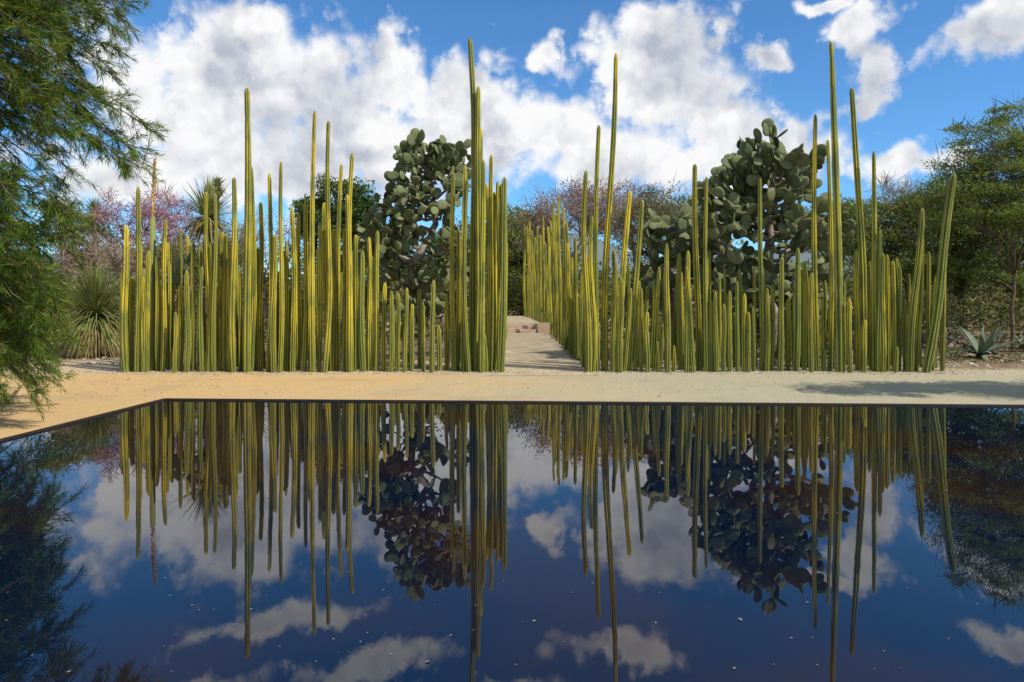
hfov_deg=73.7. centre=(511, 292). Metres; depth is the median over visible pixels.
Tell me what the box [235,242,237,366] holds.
column cactus
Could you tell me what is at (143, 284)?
column cactus
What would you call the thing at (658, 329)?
column cactus
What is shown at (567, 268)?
column cactus
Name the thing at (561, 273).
column cactus
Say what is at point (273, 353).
column cactus
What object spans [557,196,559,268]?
column cactus
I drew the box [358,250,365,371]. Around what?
column cactus
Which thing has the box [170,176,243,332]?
yucca plant
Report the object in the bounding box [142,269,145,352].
column cactus
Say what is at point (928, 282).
column cactus
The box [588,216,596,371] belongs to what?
column cactus
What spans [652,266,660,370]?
column cactus
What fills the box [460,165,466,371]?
column cactus
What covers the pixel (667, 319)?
column cactus
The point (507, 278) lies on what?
column cactus
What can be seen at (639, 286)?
column cactus
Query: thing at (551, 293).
column cactus
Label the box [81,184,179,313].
flowering tree
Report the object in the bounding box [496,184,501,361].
column cactus
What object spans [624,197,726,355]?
prickly pear cactus
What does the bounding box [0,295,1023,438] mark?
ground
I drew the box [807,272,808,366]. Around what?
column cactus
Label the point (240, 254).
green tree
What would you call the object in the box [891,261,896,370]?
column cactus
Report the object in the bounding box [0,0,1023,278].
sky
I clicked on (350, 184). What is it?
column cactus
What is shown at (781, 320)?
column cactus
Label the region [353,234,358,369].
column cactus
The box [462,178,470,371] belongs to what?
column cactus
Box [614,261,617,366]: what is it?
column cactus
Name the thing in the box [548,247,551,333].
column cactus
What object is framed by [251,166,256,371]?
column cactus
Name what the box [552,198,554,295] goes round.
column cactus
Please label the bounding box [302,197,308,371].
column cactus
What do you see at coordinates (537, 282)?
column cactus
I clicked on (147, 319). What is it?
column cactus
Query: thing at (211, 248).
column cactus
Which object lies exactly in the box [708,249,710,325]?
column cactus
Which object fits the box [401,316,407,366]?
column cactus
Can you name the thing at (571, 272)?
column cactus
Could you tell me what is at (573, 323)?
column cactus
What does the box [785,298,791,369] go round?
column cactus
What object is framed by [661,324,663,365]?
column cactus
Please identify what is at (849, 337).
column cactus
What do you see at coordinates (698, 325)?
column cactus
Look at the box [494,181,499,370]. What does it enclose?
column cactus
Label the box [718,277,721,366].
column cactus
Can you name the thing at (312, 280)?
column cactus
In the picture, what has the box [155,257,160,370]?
column cactus
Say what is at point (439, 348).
column cactus
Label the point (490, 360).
column cactus
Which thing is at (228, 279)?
column cactus
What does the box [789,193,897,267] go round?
green tree
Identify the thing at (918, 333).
column cactus
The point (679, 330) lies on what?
column cactus
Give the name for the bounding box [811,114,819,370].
column cactus
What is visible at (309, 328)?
column cactus
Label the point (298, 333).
column cactus
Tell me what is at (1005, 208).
acacia tree
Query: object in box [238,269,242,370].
column cactus
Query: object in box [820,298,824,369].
column cactus
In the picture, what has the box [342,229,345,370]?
column cactus
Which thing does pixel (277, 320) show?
column cactus
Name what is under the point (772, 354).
column cactus
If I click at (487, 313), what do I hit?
column cactus
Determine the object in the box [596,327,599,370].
column cactus
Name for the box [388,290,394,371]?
column cactus
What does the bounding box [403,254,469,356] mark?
prickly pear cactus
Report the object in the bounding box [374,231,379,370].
column cactus
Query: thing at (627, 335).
column cactus
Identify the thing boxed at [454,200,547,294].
green tree
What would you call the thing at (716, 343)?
column cactus
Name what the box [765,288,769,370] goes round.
column cactus
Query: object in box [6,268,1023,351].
undergrowth
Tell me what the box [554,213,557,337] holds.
column cactus
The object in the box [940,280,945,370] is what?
column cactus
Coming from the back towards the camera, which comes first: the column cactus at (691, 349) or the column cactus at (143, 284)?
the column cactus at (143, 284)
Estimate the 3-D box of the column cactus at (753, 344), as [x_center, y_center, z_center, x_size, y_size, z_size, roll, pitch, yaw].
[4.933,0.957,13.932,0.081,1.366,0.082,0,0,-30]
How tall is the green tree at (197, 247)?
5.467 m
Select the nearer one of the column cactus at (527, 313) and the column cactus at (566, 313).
the column cactus at (566, 313)
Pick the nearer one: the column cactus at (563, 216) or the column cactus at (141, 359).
the column cactus at (141, 359)
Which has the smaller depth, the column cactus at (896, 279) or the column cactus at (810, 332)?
the column cactus at (810, 332)
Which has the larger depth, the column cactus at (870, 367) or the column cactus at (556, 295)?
the column cactus at (556, 295)
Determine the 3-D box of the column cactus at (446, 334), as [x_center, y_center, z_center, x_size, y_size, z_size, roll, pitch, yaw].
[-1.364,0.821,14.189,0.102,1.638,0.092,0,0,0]
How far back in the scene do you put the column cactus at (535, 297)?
32.19 m
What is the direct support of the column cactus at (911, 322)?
on the ground
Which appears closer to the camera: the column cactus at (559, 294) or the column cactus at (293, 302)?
the column cactus at (293, 302)
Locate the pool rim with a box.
[0,398,1023,441]
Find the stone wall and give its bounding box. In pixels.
[834,331,1023,347]
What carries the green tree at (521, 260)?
on the ground
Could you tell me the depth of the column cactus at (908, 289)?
14.69 m
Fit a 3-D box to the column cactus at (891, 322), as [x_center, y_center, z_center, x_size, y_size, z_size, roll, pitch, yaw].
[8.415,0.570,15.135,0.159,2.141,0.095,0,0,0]
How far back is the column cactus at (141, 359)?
14.03 m
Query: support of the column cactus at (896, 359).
on the ground
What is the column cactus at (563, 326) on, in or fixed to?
on the ground
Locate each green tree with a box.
[122,223,257,299]
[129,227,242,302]
[379,235,486,296]
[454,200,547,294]
[507,207,570,315]
[601,174,735,317]
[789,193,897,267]
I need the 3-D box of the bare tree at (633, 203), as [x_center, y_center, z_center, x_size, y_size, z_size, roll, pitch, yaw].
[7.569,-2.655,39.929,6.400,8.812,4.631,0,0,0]
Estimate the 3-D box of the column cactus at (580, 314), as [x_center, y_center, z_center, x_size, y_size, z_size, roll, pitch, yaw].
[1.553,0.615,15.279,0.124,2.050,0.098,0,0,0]
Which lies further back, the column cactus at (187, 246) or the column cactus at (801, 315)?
the column cactus at (187, 246)
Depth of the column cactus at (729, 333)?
13.87 m
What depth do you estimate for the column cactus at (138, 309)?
13.82 m
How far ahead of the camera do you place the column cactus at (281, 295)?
13.74 m
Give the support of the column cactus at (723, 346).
on the ground
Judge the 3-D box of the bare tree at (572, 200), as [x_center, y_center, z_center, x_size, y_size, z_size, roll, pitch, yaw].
[3.291,-2.721,37.952,7.059,8.866,4.762,0,0,0]
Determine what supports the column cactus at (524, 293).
on the terrace
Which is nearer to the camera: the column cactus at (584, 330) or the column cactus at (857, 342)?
the column cactus at (857, 342)
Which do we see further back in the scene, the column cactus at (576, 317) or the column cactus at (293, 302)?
the column cactus at (576, 317)
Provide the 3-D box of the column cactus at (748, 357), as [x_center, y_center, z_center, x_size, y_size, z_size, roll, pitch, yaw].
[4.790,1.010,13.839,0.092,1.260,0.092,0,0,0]
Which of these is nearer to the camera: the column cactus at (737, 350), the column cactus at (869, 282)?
the column cactus at (737, 350)
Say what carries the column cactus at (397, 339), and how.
on the ground
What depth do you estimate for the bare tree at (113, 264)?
24.94 m
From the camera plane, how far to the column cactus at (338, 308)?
14.11 m
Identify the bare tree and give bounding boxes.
[45,227,161,318]
[213,203,315,323]
[509,167,632,267]
[598,177,678,267]
[862,169,924,251]
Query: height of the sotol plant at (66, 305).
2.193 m
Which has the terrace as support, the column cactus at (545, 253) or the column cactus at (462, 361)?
the column cactus at (545, 253)
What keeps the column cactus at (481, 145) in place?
on the ground
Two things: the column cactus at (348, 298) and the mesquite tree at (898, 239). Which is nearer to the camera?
the column cactus at (348, 298)
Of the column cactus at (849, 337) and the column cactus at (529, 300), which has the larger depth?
the column cactus at (529, 300)
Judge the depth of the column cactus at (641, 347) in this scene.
13.90 m
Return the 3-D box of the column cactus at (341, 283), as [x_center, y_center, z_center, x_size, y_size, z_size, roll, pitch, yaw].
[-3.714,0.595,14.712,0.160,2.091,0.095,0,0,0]
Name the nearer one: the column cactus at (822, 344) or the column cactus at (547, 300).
the column cactus at (822, 344)
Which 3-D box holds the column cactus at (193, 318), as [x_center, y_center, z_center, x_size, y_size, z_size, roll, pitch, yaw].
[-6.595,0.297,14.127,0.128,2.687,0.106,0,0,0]
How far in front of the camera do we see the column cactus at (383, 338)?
13.95 m
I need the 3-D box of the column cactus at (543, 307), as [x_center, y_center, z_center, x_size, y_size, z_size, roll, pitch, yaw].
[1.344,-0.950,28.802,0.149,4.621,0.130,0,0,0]
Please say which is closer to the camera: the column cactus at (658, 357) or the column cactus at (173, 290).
the column cactus at (658, 357)
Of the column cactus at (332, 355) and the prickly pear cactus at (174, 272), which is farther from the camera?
the prickly pear cactus at (174, 272)
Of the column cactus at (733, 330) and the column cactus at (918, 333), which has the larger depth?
the column cactus at (733, 330)
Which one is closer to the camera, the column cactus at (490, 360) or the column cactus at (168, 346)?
the column cactus at (490, 360)
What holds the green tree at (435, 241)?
on the ground
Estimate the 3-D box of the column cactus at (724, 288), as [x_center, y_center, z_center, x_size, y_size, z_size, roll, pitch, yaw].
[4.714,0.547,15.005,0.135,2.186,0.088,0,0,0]
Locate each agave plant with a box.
[946,323,1018,360]
[1006,330,1023,350]
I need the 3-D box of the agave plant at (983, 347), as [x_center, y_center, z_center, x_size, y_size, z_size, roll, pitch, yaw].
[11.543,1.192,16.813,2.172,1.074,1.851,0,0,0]
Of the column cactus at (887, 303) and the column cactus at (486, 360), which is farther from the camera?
the column cactus at (887, 303)
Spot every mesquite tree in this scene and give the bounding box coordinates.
[842,176,968,330]
[884,161,1023,331]
[958,189,1023,300]
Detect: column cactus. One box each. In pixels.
[120,225,129,371]
[120,269,122,370]
[128,277,134,370]
[128,281,129,332]
[134,186,141,371]
[139,244,143,370]
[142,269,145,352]
[142,277,144,336]
[144,250,150,371]
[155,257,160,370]
[160,219,166,371]
[165,243,169,367]
[166,261,171,369]
[170,250,174,365]
[172,312,177,372]
[176,230,182,366]
[177,285,183,371]
[184,270,190,371]
[186,236,189,280]
[190,242,196,369]
[197,246,202,366]
[198,266,203,371]
[202,298,205,366]
[204,192,209,371]
[207,242,213,371]
[211,193,217,371]
[216,232,223,366]
[217,266,221,370]
[222,234,228,370]
[227,250,230,371]
[229,177,236,372]
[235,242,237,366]
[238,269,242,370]
[243,88,251,372]
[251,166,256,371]
[254,248,258,370]
[257,202,263,370]
[262,304,265,367]
[265,173,272,371]
[269,234,276,372]
[276,259,278,366]
[278,162,284,372]
[283,256,289,370]
[285,240,288,264]
[290,207,296,371]
[290,274,291,335]
[296,213,301,369]
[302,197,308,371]
[302,296,303,343]
[308,243,309,369]
[309,111,315,372]
[316,250,317,365]
[317,224,322,371]
[321,202,329,369]
[322,121,331,372]
[329,229,335,370]
[335,164,342,370]
[340,272,342,307]
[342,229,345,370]
[345,194,351,371]
[348,153,353,371]
[352,252,352,294]
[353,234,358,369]
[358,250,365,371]
[366,237,372,370]
[371,256,373,367]
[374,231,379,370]
[381,283,386,370]
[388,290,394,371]
[393,311,395,367]
[395,293,400,370]
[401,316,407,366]
[402,288,408,371]
[409,304,413,369]
[417,289,420,367]
[421,303,425,370]
[429,280,435,372]
[436,325,441,370]
[444,293,448,369]
[448,302,449,365]
[449,171,456,370]
[456,229,460,369]
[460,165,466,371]
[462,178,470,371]
[468,37,475,370]
[474,86,480,370]
[478,160,485,372]
[481,128,482,162]
[485,184,490,352]
[485,335,487,371]
[488,154,493,370]
[493,192,496,369]
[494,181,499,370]
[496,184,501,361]
[498,177,506,371]
[506,240,507,338]
[523,218,525,316]
[526,227,528,316]
[528,221,530,317]
[530,230,533,319]
[533,237,536,320]
[536,226,538,321]
[539,234,541,322]
[542,216,544,322]
[544,243,547,322]
[546,226,550,322]
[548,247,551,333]
[549,230,552,332]
[550,220,551,244]
[551,236,553,334]
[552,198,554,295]
[552,257,553,323]
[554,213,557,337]
[554,242,558,340]
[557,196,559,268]
[557,213,561,344]
[560,248,561,293]
[562,207,564,314]
[562,247,564,345]
[563,225,566,325]
[564,222,569,349]
[566,243,569,350]
[568,283,572,354]
[570,257,572,315]
[573,271,574,357]
[573,292,573,355]
[574,237,579,359]
[579,275,582,364]
[581,170,591,371]
[582,321,583,366]
[583,294,584,368]
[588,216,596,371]
[593,125,600,370]
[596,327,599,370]
[601,53,617,370]
[610,250,616,370]
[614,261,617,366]
[615,191,631,371]
[617,277,623,371]
[623,288,631,370]
[627,200,643,370]
[627,262,629,301]
[633,299,637,370]
[637,281,640,366]
[639,288,643,371]
[643,286,648,364]
[644,312,649,371]
[649,279,655,367]
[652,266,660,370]
[655,341,660,371]
[656,314,660,365]
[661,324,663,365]
[662,272,665,367]
[664,243,670,371]
[672,271,676,365]
[672,345,675,370]
[676,253,682,369]
[681,272,683,367]
[684,251,689,372]
[685,266,695,372]
[692,164,702,369]
[703,177,708,371]
[703,259,708,367]
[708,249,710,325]
[708,301,713,371]
[713,290,718,371]
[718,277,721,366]
[721,304,726,371]
[723,268,726,365]
[727,290,732,371]
[732,312,734,366]
[735,281,739,371]
[738,269,742,365]
[741,293,745,371]
[746,302,750,360]
[746,312,750,371]
[752,307,755,371]
[753,270,756,366]
[758,179,764,370]
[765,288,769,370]
[770,280,774,350]
[770,285,774,370]
[777,314,778,361]
[778,257,783,371]
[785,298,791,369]
[785,314,786,366]
[792,289,794,367]
[793,248,800,370]
[800,268,802,366]
[802,261,806,369]
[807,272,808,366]
[808,273,813,371]
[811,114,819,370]
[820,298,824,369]
[823,349,826,370]
[824,280,826,349]
[826,139,833,370]
[829,41,843,371]
[833,334,834,367]
[843,282,845,371]
[846,298,852,372]
[846,304,846,364]
[849,88,867,369]
[853,250,860,370]
[861,320,866,371]
[867,261,870,365]
[869,292,871,369]
[871,151,876,370]
[875,229,881,371]
[880,253,886,371]
[885,255,890,370]
[890,282,891,364]
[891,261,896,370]
[894,346,898,371]
[895,258,901,366]
[898,266,901,370]
[902,299,906,369]
[906,208,924,371]
[907,274,910,309]
[914,245,923,370]
[920,346,921,366]
[922,173,956,372]
[926,251,930,342]
[930,277,935,369]
[935,274,936,367]
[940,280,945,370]
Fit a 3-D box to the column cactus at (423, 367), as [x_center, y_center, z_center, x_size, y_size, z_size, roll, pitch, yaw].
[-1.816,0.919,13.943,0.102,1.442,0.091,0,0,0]
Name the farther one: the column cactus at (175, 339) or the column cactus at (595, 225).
the column cactus at (595, 225)
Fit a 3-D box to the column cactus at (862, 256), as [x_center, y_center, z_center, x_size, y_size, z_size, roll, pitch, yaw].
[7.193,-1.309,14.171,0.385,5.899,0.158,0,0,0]
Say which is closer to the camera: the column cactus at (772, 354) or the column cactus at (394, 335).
the column cactus at (772, 354)
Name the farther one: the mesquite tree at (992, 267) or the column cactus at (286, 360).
the mesquite tree at (992, 267)
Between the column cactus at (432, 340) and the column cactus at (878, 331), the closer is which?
the column cactus at (432, 340)
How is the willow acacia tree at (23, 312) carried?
on the ground
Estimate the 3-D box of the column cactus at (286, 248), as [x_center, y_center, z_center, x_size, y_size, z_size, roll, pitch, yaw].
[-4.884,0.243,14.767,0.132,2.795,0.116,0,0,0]
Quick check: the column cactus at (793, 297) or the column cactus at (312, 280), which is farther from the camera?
the column cactus at (793, 297)
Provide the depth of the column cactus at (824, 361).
13.95 m
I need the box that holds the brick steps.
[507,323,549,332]
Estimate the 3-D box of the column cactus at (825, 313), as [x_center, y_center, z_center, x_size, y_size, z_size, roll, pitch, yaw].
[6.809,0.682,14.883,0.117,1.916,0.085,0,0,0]
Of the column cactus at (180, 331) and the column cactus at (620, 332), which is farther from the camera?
the column cactus at (180, 331)
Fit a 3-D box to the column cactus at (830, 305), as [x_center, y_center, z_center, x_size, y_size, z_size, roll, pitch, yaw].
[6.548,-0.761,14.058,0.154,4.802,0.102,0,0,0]
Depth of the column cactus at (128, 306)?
14.48 m
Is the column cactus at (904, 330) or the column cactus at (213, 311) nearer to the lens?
the column cactus at (213, 311)
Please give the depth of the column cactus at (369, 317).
14.03 m
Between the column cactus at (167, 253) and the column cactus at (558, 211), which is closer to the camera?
the column cactus at (167, 253)
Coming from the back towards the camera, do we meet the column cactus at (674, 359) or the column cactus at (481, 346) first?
the column cactus at (674, 359)
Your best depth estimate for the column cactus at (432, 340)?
13.70 m
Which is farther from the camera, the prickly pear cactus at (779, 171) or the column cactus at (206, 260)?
the prickly pear cactus at (779, 171)
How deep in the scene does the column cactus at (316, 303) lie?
15.01 m
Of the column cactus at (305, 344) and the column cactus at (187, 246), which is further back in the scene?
the column cactus at (187, 246)
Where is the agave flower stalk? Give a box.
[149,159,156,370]
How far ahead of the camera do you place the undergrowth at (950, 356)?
16.86 m
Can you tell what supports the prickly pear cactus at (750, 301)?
on the ground
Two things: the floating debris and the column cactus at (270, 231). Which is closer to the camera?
the floating debris
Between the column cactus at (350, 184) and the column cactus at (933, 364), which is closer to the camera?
the column cactus at (350, 184)
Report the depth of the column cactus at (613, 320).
14.00 m
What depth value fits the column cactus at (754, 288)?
14.81 m
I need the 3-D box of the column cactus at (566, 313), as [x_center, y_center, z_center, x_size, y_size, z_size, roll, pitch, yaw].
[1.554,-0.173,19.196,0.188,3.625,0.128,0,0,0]
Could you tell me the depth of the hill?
619.51 m
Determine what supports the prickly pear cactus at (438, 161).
on the ground
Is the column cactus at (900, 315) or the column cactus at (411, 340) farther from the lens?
the column cactus at (411, 340)
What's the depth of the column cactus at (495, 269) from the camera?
14.15 m
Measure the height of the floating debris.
0.002 m
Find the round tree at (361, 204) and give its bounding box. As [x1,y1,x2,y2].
[289,172,389,319]
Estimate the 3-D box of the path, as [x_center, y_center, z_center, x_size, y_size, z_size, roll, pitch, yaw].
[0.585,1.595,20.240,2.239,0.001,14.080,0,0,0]
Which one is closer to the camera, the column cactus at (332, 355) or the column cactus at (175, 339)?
the column cactus at (175, 339)
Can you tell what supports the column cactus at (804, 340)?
on the ground
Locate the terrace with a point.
(517, 320)
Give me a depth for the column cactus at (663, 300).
14.63 m
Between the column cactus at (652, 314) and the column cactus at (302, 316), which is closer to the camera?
the column cactus at (652, 314)
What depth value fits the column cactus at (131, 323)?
14.05 m
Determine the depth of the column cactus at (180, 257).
14.54 m
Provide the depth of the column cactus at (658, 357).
13.82 m
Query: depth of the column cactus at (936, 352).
14.52 m
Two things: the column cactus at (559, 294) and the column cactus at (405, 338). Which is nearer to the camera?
the column cactus at (405, 338)
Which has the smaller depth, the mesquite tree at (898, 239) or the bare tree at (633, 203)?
the mesquite tree at (898, 239)
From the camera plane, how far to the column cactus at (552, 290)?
25.54 m
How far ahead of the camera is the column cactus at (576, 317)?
16.23 m
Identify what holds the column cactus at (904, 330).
on the ground
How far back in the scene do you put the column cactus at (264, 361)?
14.58 m
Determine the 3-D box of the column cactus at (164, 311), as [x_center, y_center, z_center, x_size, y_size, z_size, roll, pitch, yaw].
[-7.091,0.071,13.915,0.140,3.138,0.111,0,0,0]
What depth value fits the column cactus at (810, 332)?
13.78 m
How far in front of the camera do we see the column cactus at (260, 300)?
14.06 m
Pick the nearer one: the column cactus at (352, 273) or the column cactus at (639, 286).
the column cactus at (639, 286)
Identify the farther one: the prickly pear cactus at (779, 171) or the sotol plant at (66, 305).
the sotol plant at (66, 305)
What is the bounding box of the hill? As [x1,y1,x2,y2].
[7,233,1023,294]
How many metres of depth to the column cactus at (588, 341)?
13.82 m
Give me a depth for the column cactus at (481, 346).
13.73 m
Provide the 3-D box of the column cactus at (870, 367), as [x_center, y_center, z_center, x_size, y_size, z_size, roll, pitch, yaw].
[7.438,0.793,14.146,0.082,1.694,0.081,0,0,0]
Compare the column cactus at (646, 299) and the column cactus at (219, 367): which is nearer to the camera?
the column cactus at (219, 367)
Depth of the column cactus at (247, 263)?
13.74 m
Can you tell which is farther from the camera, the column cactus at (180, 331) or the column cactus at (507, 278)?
the column cactus at (507, 278)
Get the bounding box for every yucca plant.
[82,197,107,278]
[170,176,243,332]
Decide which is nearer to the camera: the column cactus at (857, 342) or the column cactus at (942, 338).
the column cactus at (942, 338)
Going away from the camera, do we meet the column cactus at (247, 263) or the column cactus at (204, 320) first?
the column cactus at (247, 263)
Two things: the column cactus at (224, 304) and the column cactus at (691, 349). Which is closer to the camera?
the column cactus at (691, 349)
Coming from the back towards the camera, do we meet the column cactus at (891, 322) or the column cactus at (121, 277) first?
the column cactus at (891, 322)
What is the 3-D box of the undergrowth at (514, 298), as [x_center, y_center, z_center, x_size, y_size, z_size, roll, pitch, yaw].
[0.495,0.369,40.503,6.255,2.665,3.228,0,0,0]
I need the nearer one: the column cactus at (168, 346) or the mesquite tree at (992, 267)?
the column cactus at (168, 346)
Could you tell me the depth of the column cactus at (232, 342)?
13.73 m
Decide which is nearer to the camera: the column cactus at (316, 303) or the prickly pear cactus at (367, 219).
the column cactus at (316, 303)
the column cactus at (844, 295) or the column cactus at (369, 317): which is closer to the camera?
the column cactus at (844, 295)
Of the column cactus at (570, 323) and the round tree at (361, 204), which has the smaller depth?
the column cactus at (570, 323)
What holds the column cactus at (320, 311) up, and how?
on the ground
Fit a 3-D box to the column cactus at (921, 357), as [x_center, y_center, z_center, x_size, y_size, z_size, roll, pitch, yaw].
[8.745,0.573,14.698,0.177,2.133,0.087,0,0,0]
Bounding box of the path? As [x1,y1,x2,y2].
[492,333,592,374]
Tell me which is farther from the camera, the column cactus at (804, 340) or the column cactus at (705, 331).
the column cactus at (804, 340)
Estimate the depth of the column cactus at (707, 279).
14.63 m
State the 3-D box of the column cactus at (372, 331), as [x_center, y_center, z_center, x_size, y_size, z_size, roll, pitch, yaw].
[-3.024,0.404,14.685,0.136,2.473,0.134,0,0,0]
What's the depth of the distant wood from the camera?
69.36 m
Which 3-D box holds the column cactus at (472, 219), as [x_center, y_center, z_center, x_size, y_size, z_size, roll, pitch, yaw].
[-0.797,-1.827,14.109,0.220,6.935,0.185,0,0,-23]
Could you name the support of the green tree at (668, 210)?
on the ground
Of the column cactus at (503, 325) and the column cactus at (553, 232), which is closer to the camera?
the column cactus at (503, 325)
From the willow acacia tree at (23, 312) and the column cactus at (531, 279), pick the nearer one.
the willow acacia tree at (23, 312)
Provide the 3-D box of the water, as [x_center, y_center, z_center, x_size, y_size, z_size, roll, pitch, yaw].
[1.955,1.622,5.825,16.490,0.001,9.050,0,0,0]
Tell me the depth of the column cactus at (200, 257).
14.75 m
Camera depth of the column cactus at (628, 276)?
14.87 m
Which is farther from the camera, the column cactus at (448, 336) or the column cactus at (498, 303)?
the column cactus at (448, 336)
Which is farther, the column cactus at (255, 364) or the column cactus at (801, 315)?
the column cactus at (801, 315)
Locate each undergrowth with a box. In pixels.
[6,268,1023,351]
[485,278,542,315]
[853,336,1023,362]
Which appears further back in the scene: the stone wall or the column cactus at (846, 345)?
the stone wall
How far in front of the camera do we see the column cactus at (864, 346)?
13.78 m
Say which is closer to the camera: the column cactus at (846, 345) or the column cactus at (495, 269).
the column cactus at (495, 269)
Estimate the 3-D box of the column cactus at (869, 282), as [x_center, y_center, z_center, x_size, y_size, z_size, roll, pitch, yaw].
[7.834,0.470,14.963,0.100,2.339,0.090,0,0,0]
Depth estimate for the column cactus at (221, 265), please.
14.68 m
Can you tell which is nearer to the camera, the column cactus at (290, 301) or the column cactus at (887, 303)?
the column cactus at (887, 303)
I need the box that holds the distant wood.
[20,237,1023,306]
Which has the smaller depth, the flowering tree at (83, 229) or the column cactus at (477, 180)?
the column cactus at (477, 180)
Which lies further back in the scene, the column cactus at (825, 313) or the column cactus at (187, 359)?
the column cactus at (825, 313)
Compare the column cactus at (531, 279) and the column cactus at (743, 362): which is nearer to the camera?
the column cactus at (743, 362)
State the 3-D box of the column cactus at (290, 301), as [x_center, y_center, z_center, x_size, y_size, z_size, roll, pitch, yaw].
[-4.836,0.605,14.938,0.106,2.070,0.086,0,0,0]
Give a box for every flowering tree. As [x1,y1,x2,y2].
[23,195,123,314]
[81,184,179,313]
[129,179,202,249]
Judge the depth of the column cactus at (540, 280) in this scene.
29.75 m
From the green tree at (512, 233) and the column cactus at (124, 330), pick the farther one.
the green tree at (512, 233)
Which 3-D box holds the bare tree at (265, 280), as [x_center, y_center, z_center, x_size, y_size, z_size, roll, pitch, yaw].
[-11.670,-1.439,32.099,6.068,6.295,3.694,0,0,0]
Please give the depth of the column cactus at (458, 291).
14.13 m
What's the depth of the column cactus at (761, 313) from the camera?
14.10 m
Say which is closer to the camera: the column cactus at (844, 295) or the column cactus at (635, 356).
the column cactus at (844, 295)
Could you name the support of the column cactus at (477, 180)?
on the ground
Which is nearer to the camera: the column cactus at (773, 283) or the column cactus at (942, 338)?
the column cactus at (942, 338)
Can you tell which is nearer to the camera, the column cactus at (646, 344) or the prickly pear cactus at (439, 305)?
the column cactus at (646, 344)
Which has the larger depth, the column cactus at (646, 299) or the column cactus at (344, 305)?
the column cactus at (646, 299)
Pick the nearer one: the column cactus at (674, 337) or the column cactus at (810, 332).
the column cactus at (810, 332)
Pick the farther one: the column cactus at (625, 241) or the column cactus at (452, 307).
the column cactus at (452, 307)
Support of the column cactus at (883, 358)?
on the ground
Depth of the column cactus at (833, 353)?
14.54 m
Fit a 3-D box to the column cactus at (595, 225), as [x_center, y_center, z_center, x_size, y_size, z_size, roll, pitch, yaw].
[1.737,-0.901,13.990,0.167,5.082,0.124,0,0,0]
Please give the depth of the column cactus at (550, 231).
27.51 m
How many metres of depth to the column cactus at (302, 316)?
14.77 m
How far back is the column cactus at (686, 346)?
13.74 m
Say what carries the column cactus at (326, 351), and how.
on the ground
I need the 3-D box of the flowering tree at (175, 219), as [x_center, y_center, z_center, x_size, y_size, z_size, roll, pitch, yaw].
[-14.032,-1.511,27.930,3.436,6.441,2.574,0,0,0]
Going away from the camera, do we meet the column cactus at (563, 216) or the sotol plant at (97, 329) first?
the sotol plant at (97, 329)
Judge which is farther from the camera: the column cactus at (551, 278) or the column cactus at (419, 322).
the column cactus at (551, 278)
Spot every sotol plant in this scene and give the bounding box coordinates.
[39,282,81,350]
[42,256,135,359]
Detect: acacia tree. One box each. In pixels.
[0,0,170,420]
[906,90,1023,351]
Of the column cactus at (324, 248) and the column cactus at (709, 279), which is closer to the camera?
the column cactus at (324, 248)
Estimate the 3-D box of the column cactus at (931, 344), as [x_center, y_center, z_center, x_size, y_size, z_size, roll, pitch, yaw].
[8.605,-0.389,13.783,0.692,4.058,0.195,0,0,0]
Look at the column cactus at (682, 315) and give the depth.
14.56 m
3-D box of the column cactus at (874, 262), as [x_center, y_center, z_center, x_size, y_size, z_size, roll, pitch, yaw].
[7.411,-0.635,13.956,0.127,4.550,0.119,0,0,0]
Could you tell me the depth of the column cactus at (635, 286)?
14.01 m
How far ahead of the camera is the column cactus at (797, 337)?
14.01 m
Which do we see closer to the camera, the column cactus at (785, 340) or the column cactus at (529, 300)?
the column cactus at (785, 340)
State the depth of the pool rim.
9.97 m
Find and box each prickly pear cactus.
[160,253,218,367]
[340,215,430,350]
[356,128,470,362]
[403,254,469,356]
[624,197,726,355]
[688,118,856,363]
[693,264,853,356]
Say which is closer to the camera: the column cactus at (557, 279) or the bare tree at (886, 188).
the column cactus at (557, 279)
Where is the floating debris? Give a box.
[32,412,977,672]
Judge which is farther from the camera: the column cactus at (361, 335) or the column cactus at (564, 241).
the column cactus at (564, 241)
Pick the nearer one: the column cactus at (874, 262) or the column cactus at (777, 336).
the column cactus at (874, 262)
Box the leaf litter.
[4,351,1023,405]
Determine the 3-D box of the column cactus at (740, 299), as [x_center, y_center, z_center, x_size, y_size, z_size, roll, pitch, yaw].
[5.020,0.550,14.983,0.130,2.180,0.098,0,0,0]
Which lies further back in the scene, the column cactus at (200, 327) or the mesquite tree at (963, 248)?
the mesquite tree at (963, 248)
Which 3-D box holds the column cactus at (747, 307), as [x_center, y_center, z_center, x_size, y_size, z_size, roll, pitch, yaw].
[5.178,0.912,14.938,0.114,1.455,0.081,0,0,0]
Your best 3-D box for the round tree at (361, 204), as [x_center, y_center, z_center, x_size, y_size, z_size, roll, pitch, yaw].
[-7.553,-1.742,30.109,4.481,7.008,3.238,0,0,0]
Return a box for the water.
[0,400,1023,681]
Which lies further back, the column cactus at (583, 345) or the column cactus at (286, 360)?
the column cactus at (583, 345)
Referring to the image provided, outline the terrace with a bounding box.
[386,316,702,331]
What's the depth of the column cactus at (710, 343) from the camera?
13.87 m
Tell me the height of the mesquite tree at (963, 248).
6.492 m
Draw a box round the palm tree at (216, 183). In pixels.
[205,176,227,225]

